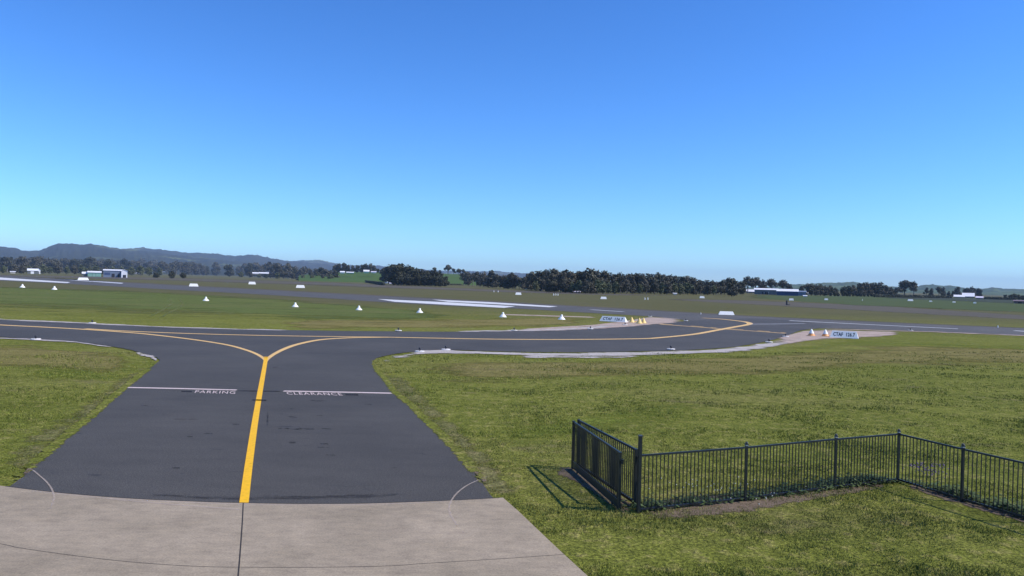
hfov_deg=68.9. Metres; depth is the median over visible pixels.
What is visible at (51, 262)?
gum tree
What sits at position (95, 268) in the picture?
tree
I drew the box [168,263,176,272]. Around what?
gum tree
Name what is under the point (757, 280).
gum tree
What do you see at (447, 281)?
gum tree
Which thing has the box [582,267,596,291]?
gum tree
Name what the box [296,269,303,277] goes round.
gum tree
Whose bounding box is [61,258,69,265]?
gum tree
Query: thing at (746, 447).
metal fence
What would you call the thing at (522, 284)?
gum tree
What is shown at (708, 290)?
tree
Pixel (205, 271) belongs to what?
gum tree
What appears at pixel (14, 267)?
tree
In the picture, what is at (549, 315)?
gravel track
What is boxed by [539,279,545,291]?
tree
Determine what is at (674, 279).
gum tree
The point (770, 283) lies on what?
gum tree
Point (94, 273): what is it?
hangar
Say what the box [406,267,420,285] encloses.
gum tree
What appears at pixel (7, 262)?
gum tree
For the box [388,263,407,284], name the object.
gum tree
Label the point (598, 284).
tree
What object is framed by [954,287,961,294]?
gum tree
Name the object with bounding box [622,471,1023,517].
weeds
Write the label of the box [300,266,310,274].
gum tree
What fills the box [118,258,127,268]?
gum tree
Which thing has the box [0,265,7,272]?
tree
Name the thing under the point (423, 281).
gum tree
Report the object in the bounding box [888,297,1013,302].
dark field
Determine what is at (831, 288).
gum tree
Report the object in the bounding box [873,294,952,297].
hedge
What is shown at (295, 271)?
gum tree
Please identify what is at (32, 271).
shed
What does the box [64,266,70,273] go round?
tree
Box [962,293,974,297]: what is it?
farmhouse
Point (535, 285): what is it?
tree
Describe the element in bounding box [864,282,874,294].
gum tree
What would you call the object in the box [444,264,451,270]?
gum tree
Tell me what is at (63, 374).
lime grass
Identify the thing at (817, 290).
gum tree
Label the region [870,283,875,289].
gum tree
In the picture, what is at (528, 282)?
gum tree
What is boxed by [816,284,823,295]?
gum tree
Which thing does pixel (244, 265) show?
gum tree
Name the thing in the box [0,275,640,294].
dry paddock
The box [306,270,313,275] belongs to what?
gum tree
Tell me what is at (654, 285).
tree
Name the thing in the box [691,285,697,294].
tree
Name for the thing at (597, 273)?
gum tree
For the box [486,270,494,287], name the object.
gum tree
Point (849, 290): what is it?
gum tree
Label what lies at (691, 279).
gum tree
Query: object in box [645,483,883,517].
bare soil
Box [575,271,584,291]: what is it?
gum tree
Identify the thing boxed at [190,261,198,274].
gum tree
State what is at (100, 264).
gum tree
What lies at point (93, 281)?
runway marking
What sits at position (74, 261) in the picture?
gum tree
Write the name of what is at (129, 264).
gum tree
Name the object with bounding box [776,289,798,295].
hangar
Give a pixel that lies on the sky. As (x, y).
(792, 141)
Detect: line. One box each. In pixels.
[5,325,263,359]
[87,328,352,336]
[128,387,235,389]
[239,357,267,502]
[268,337,380,359]
[287,391,391,393]
[395,318,752,339]
[662,324,775,332]
[790,320,954,328]
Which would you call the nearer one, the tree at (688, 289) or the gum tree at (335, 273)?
the tree at (688, 289)
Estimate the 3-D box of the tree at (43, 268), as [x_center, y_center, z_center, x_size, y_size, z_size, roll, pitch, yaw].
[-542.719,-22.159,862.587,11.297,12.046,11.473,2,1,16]
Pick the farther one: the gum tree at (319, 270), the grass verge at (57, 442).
the gum tree at (319, 270)
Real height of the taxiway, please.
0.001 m
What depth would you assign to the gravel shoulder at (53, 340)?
48.37 m
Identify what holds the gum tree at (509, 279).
on the ground at (622, 549)
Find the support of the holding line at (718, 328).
on the taxiway
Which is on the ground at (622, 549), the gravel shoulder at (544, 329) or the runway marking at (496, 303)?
the gravel shoulder at (544, 329)
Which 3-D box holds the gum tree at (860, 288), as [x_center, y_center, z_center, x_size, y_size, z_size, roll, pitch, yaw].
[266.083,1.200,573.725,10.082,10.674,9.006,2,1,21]
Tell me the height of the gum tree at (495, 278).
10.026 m
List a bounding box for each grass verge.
[12,367,152,478]
[372,365,487,486]
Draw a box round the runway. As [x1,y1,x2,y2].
[0,276,1023,334]
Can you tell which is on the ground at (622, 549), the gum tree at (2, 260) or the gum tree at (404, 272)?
the gum tree at (2, 260)
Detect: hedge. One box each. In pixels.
[365,280,384,284]
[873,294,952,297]
[983,297,1015,299]
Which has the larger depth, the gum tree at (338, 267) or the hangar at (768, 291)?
the gum tree at (338, 267)
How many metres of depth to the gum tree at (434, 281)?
502.78 m
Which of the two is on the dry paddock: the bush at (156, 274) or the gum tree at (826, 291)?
the bush at (156, 274)
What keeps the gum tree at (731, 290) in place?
on the ground at (622, 549)
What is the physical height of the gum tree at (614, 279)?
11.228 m
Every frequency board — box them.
[600,316,627,321]
[830,330,858,338]
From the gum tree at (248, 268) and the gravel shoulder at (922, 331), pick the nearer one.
the gravel shoulder at (922, 331)
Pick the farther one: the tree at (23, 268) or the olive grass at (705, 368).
the tree at (23, 268)
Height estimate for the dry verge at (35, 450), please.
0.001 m
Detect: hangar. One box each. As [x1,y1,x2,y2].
[87,271,101,276]
[103,269,121,276]
[754,288,776,294]
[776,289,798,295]
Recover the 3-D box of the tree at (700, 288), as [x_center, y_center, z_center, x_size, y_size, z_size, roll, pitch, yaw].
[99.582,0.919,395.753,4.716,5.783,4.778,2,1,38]
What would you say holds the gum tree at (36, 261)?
on the ground at (622, 549)
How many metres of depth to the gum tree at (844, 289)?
560.30 m
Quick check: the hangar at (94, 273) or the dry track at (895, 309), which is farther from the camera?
the hangar at (94, 273)
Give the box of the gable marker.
[718,311,733,314]
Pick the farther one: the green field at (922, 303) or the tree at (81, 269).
the tree at (81, 269)
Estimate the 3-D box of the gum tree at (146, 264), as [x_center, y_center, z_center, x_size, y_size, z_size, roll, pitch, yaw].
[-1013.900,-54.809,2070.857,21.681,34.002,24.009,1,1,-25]
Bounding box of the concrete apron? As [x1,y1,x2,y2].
[0,486,586,575]
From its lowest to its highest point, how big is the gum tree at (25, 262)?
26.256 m
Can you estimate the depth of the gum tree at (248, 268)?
1521.23 m
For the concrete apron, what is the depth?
12.93 m
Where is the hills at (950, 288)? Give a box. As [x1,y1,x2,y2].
[745,282,1023,295]
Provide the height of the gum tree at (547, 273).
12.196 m
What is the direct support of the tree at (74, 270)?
on the ground at (622, 549)
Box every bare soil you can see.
[558,467,630,512]
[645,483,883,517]
[910,485,1023,521]
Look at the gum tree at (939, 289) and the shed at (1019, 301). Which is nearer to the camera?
the shed at (1019, 301)
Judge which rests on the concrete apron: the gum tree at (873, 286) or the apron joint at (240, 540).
the apron joint at (240, 540)
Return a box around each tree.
[0,256,6,271]
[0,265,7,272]
[2,257,12,271]
[8,264,18,272]
[15,256,27,268]
[18,256,30,265]
[18,264,26,273]
[29,256,42,268]
[38,264,47,273]
[47,258,60,269]
[52,264,63,273]
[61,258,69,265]
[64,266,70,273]
[68,258,80,272]
[70,265,78,273]
[78,264,86,274]
[83,256,97,270]
[93,265,99,270]
[95,261,103,269]
[103,259,115,268]
[114,259,120,268]
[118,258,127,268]
[124,261,133,269]
[126,267,135,274]
[133,260,144,272]
[136,266,145,275]
[143,262,149,273]
[145,267,152,275]
[152,263,159,272]
[158,261,166,273]
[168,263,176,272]
[173,260,181,274]
[180,262,192,274]
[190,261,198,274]
[193,266,200,274]
[198,263,203,274]
[200,265,207,275]
[211,262,220,275]
[223,264,234,276]
[235,266,241,274]
[239,263,246,275]
[244,263,255,276]
[251,262,259,276]
[255,266,264,271]
[263,261,271,277]
[268,263,274,277]
[272,263,281,273]
[283,262,293,278]
[290,267,297,278]
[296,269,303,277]
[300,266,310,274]
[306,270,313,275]
[314,267,323,275]
[320,269,330,276]
[332,270,339,277]
[337,263,340,271]
[341,262,346,270]
[354,265,359,272]
[366,263,372,271]
[379,267,386,281]
[381,264,390,283]
[386,264,396,284]
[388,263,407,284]
[396,263,410,284]
[402,264,416,285]
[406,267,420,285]
[415,274,421,285]
[416,269,426,285]
[420,275,426,285]
[425,275,432,285]
[431,275,438,285]
[437,276,443,285]
[443,276,449,285]
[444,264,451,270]
[459,272,465,280]
[463,272,471,284]
[472,271,479,285]
[476,273,481,286]
[479,271,486,286]
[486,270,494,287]
[491,274,499,287]
[498,275,505,288]
[503,275,511,288]
[507,272,516,288]
[512,275,518,288]
[515,277,520,288]
[518,277,527,288]
[525,271,534,289]
[532,271,542,290]
[532,281,539,290]
[538,269,546,290]
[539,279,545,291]
[543,269,551,279]
[544,268,559,280]
[544,278,552,291]
[548,279,558,292]
[555,270,567,291]
[559,277,569,292]
[566,271,576,292]
[568,282,575,292]
[573,280,582,292]
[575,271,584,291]
[580,279,590,293]
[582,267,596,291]
[587,282,596,293]
[592,268,603,280]
[594,279,604,293]
[598,270,610,292]
[601,281,607,293]
[606,283,611,292]
[609,272,616,283]
[611,281,619,293]
[616,274,627,292]
[621,279,630,293]
[626,273,637,292]
[628,280,637,293]
[633,273,640,292]
[636,284,642,293]
[637,273,648,292]
[643,284,650,293]
[647,274,660,293]
[651,282,659,293]
[656,272,664,292]
[658,282,666,293]
[662,274,669,281]
[663,281,672,293]
[670,274,677,286]
[671,282,678,292]
[677,276,690,292]
[677,284,684,294]
[683,283,693,294]
[686,276,697,293]
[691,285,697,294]
[696,284,704,294]
[702,285,712,294]
[711,285,716,294]
[714,281,719,293]
[718,281,725,293]
[726,279,737,296]
[738,281,745,293]
[743,275,754,292]
[750,277,761,287]
[758,279,767,287]
[766,278,777,287]
[778,280,788,288]
[803,283,811,293]
[808,284,815,295]
[814,284,820,294]
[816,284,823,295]
[823,285,830,295]
[827,285,834,295]
[840,286,846,295]
[846,286,853,295]
[851,283,865,295]
[862,282,868,293]
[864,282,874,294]
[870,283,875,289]
[872,283,882,295]
[876,282,888,293]
[883,285,889,292]
[889,287,894,294]
[898,280,910,294]
[907,281,917,294]
[936,286,943,294]
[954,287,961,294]
[967,286,976,295]
[976,288,982,295]
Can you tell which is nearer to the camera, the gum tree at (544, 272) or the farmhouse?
the gum tree at (544, 272)
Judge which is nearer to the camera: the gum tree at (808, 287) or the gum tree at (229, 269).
the gum tree at (808, 287)
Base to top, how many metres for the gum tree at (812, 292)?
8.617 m
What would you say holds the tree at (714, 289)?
on the ground at (622, 549)
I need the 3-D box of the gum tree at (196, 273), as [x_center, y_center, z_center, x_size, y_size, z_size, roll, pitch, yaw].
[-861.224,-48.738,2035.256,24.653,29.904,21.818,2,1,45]
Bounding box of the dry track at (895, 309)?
[668,299,1023,318]
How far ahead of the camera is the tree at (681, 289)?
387.93 m
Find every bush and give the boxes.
[153,271,159,277]
[168,271,175,277]
[180,273,186,277]
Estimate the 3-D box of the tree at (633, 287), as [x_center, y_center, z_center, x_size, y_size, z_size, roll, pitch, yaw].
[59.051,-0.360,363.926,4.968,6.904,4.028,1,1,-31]
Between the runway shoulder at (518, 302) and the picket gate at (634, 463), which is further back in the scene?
the runway shoulder at (518, 302)
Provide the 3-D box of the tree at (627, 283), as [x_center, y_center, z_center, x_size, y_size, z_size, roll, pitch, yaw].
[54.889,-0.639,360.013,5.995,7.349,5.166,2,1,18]
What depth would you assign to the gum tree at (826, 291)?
521.47 m
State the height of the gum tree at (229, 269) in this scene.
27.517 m
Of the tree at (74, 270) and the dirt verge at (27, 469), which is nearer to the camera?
the dirt verge at (27, 469)
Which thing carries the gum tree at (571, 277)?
on the dry paddock
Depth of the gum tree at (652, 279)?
405.08 m
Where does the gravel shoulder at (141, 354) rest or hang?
on the ground at (622, 549)
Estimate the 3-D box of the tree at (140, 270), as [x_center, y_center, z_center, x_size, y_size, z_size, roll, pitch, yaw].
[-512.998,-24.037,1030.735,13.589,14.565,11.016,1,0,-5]
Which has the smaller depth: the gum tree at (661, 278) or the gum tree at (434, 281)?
the gum tree at (661, 278)
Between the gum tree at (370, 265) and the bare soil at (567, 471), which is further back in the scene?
the gum tree at (370, 265)
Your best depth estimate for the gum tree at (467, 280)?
702.54 m
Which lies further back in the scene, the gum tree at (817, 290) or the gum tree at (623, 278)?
the gum tree at (817, 290)
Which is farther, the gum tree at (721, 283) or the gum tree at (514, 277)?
the gum tree at (514, 277)
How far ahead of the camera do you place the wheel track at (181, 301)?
100.04 m
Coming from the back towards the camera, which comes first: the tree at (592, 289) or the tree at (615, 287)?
the tree at (615, 287)
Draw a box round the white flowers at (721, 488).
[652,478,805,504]
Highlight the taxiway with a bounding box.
[0,319,829,502]
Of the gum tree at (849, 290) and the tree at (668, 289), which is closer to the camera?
the tree at (668, 289)
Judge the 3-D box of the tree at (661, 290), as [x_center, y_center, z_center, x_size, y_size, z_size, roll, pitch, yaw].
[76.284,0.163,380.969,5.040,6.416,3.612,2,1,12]
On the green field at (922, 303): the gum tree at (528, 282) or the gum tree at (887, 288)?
the gum tree at (887, 288)
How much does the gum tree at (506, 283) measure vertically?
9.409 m
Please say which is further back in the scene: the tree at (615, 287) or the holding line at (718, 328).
the tree at (615, 287)
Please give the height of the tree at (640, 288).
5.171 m
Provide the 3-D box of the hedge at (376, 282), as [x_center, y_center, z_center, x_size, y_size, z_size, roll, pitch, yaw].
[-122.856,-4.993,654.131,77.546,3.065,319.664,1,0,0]
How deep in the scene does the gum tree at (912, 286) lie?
631.72 m
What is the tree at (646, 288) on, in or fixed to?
on the ground at (622, 549)
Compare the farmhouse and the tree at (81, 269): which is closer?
the farmhouse
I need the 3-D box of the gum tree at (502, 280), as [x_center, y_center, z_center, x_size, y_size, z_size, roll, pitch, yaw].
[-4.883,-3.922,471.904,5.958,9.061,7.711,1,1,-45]
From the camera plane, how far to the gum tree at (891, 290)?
600.50 m
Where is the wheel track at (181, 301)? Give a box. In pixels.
[163,299,183,316]
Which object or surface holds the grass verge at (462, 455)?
on the ground at (622, 549)
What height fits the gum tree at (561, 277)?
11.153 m
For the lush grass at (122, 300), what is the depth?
111.00 m
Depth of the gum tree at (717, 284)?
447.67 m
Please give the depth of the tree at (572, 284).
341.45 m
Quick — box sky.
[0,0,1023,288]
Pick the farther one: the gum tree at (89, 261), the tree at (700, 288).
the gum tree at (89, 261)
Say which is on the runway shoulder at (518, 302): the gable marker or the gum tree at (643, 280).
the gable marker
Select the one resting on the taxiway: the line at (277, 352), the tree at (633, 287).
the line at (277, 352)
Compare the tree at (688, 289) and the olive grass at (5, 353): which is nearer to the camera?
the olive grass at (5, 353)
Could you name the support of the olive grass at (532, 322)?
on the ground at (622, 549)
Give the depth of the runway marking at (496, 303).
154.14 m
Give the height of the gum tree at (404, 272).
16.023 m
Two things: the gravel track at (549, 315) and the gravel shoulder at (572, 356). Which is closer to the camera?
the gravel shoulder at (572, 356)
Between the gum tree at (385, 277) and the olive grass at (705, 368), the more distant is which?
the gum tree at (385, 277)
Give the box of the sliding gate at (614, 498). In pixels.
[571,421,623,509]
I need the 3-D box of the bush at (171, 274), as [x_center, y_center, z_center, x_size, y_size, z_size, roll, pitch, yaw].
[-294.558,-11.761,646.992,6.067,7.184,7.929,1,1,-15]
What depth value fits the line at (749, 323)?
63.75 m
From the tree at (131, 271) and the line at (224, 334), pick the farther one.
the tree at (131, 271)
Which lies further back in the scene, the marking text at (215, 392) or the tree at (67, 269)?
the tree at (67, 269)
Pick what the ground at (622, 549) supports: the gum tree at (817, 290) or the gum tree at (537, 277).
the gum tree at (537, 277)
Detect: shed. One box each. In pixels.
[27,268,38,273]
[953,295,964,297]
[1013,300,1023,303]
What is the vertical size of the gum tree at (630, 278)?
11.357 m
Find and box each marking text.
[195,390,234,393]
[287,392,339,394]
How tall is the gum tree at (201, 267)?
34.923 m
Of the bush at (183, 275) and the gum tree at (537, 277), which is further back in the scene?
the bush at (183, 275)
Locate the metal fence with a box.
[636,429,1023,517]
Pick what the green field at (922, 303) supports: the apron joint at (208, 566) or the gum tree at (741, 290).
the gum tree at (741, 290)
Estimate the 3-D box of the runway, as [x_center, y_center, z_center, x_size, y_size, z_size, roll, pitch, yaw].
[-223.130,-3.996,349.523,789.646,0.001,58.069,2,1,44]
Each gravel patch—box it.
[523,317,678,330]
[777,330,896,343]
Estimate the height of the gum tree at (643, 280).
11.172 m
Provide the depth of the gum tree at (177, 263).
1921.34 m
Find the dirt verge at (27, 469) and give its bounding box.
[24,374,144,472]
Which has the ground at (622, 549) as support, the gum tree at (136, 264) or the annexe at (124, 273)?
the gum tree at (136, 264)
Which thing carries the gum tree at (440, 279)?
on the ground at (622, 549)
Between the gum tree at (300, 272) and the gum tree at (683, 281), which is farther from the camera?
the gum tree at (300, 272)
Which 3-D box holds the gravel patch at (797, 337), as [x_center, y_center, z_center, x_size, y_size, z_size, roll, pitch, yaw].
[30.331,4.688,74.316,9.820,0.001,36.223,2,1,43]
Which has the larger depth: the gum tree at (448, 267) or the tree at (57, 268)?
the gum tree at (448, 267)
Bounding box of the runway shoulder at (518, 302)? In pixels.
[29,277,1015,327]
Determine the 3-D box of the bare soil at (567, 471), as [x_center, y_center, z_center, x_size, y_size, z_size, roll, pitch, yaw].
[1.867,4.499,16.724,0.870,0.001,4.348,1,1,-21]
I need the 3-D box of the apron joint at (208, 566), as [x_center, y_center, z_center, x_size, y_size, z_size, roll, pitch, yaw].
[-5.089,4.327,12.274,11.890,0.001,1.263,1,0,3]
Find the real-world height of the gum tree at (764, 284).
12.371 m
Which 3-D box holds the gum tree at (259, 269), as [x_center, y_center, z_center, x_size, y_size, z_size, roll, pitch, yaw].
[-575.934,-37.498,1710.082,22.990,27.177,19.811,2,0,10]
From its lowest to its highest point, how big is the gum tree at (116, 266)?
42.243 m
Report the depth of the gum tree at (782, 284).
623.62 m
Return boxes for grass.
[0,287,441,319]
[0,348,126,371]
[39,372,98,377]
[286,318,578,327]
[428,346,1023,379]
[516,406,684,435]
[801,340,1023,348]
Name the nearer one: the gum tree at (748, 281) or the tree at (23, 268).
the gum tree at (748, 281)
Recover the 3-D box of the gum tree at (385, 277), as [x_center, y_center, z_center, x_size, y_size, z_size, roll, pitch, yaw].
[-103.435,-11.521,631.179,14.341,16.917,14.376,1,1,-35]
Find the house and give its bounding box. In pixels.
[259,272,268,274]
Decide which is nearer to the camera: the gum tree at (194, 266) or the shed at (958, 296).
the shed at (958, 296)
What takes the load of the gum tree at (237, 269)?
on the ground at (622, 549)
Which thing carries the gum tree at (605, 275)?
on the ground at (622, 549)
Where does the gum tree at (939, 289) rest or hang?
on the green field at (922, 303)
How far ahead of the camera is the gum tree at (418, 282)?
516.88 m
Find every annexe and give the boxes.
[121,269,126,277]
[798,291,806,295]
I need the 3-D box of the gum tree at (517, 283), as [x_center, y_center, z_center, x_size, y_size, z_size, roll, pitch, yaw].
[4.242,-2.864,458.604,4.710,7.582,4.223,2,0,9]
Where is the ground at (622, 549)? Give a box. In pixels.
[0,271,1023,575]
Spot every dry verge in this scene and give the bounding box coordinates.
[7,370,141,469]
[382,372,512,492]
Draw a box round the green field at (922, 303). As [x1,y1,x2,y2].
[751,295,1023,311]
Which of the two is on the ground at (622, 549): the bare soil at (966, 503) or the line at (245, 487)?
the bare soil at (966, 503)
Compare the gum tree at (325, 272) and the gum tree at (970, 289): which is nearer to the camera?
the gum tree at (970, 289)
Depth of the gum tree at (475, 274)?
624.66 m
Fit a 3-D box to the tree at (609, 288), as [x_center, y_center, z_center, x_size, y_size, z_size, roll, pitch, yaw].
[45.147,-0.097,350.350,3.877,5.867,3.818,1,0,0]
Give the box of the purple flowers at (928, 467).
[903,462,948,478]
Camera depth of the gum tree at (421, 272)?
522.91 m
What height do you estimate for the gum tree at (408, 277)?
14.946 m
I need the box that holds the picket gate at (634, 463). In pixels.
[576,419,637,505]
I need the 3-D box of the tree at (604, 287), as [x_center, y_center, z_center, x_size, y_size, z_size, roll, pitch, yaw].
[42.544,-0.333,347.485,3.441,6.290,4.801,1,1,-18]
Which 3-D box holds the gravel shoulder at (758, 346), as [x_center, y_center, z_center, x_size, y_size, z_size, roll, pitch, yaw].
[14.726,4.425,59.349,60.542,0.001,12.091,1,1,-43]
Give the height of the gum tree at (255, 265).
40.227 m
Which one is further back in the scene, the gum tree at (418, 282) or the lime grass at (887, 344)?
the gum tree at (418, 282)
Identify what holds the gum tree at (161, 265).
on the ground at (622, 549)
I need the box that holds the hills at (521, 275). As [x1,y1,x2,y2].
[287,260,610,280]
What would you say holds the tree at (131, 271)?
on the ground at (622, 549)
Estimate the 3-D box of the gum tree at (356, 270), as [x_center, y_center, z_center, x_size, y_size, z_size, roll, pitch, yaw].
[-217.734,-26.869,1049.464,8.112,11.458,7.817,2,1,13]
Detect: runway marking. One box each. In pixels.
[0,277,68,282]
[56,278,121,283]
[381,299,513,307]
[439,300,556,306]
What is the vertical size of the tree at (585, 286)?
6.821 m
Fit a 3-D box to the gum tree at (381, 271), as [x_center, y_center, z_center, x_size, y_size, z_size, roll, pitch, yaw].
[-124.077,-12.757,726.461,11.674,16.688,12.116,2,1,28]
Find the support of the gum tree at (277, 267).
on the ground at (622, 549)
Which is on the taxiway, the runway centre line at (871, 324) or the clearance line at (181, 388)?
the clearance line at (181, 388)
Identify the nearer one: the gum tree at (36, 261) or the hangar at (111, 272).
the hangar at (111, 272)
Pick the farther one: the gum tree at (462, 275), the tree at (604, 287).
the gum tree at (462, 275)
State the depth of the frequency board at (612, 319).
91.19 m
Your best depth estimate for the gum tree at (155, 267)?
1959.19 m
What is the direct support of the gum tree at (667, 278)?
on the ground at (622, 549)
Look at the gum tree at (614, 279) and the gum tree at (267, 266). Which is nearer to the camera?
the gum tree at (614, 279)
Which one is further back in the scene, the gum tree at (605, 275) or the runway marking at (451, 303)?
the gum tree at (605, 275)
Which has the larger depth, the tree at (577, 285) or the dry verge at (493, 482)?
the tree at (577, 285)
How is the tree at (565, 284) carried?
on the dry paddock
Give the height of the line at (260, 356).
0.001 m
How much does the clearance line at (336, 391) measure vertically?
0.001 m
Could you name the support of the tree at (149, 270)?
on the ground at (622, 549)
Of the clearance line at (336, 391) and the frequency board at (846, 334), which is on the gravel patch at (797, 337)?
the frequency board at (846, 334)
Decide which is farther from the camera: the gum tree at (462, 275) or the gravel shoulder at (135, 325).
the gum tree at (462, 275)
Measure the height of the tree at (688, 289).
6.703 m
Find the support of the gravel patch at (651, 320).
on the ground at (622, 549)
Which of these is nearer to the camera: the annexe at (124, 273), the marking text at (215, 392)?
the marking text at (215, 392)
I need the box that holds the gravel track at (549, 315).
[505,314,594,317]
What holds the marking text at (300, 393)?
on the taxiway
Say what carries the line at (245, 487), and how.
on the taxiway
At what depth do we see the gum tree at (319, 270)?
967.63 m
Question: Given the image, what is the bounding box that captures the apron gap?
[7,486,488,503]
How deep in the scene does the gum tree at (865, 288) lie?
577.13 m
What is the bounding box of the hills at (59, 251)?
[0,243,313,276]
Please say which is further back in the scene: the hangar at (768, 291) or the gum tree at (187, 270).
the gum tree at (187, 270)
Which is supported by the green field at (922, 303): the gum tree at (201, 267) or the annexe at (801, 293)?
the annexe at (801, 293)
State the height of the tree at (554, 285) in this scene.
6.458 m
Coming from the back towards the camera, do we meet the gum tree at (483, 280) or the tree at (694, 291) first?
the gum tree at (483, 280)
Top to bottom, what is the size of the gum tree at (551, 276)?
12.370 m
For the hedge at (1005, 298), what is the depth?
591.97 m
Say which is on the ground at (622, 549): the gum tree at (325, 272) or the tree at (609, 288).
the gum tree at (325, 272)
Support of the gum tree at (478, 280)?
on the ground at (622, 549)
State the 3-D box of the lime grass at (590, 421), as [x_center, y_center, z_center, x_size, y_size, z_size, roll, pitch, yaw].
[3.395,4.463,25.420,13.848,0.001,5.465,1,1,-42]
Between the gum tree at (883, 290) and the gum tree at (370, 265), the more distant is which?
the gum tree at (370, 265)
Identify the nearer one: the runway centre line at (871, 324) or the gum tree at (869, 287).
the runway centre line at (871, 324)
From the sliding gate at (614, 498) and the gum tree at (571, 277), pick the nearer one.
the sliding gate at (614, 498)
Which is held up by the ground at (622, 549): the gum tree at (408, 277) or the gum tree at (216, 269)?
the gum tree at (216, 269)
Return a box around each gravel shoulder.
[2,319,274,329]
[2,338,110,346]
[137,352,156,359]
[387,342,786,360]
[460,326,607,331]
[525,356,633,357]
[832,329,1023,335]
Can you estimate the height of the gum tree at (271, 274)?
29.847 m
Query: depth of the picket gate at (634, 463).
16.13 m
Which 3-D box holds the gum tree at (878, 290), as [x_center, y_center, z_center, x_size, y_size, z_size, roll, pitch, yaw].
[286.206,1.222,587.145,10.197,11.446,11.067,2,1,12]
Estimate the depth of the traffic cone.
73.07 m
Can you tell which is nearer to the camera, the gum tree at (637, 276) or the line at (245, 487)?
the line at (245, 487)
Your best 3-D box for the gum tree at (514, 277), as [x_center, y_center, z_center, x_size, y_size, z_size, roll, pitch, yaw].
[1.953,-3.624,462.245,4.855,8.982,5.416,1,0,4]
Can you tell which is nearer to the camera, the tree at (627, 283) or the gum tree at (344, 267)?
the tree at (627, 283)
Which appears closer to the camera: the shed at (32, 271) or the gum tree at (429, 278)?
the gum tree at (429, 278)
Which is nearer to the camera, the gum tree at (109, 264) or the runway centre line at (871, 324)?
the runway centre line at (871, 324)
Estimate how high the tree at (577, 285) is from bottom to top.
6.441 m
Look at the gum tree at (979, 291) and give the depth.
873.89 m
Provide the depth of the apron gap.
15.06 m
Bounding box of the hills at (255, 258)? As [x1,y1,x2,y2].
[25,247,354,271]
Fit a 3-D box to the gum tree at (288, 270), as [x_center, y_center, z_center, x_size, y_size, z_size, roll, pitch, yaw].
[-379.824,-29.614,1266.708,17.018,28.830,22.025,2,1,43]
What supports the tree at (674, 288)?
on the ground at (622, 549)
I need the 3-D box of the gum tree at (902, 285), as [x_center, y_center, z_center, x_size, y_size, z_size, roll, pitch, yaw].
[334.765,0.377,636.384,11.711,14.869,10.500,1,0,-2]
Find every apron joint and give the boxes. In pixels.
[0,543,562,566]
[237,503,243,575]
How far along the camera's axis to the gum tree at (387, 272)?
531.55 m
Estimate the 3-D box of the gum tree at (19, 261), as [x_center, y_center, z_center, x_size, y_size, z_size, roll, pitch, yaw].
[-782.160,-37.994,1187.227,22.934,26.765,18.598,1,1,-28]
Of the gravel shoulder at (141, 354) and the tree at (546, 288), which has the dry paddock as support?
the tree at (546, 288)

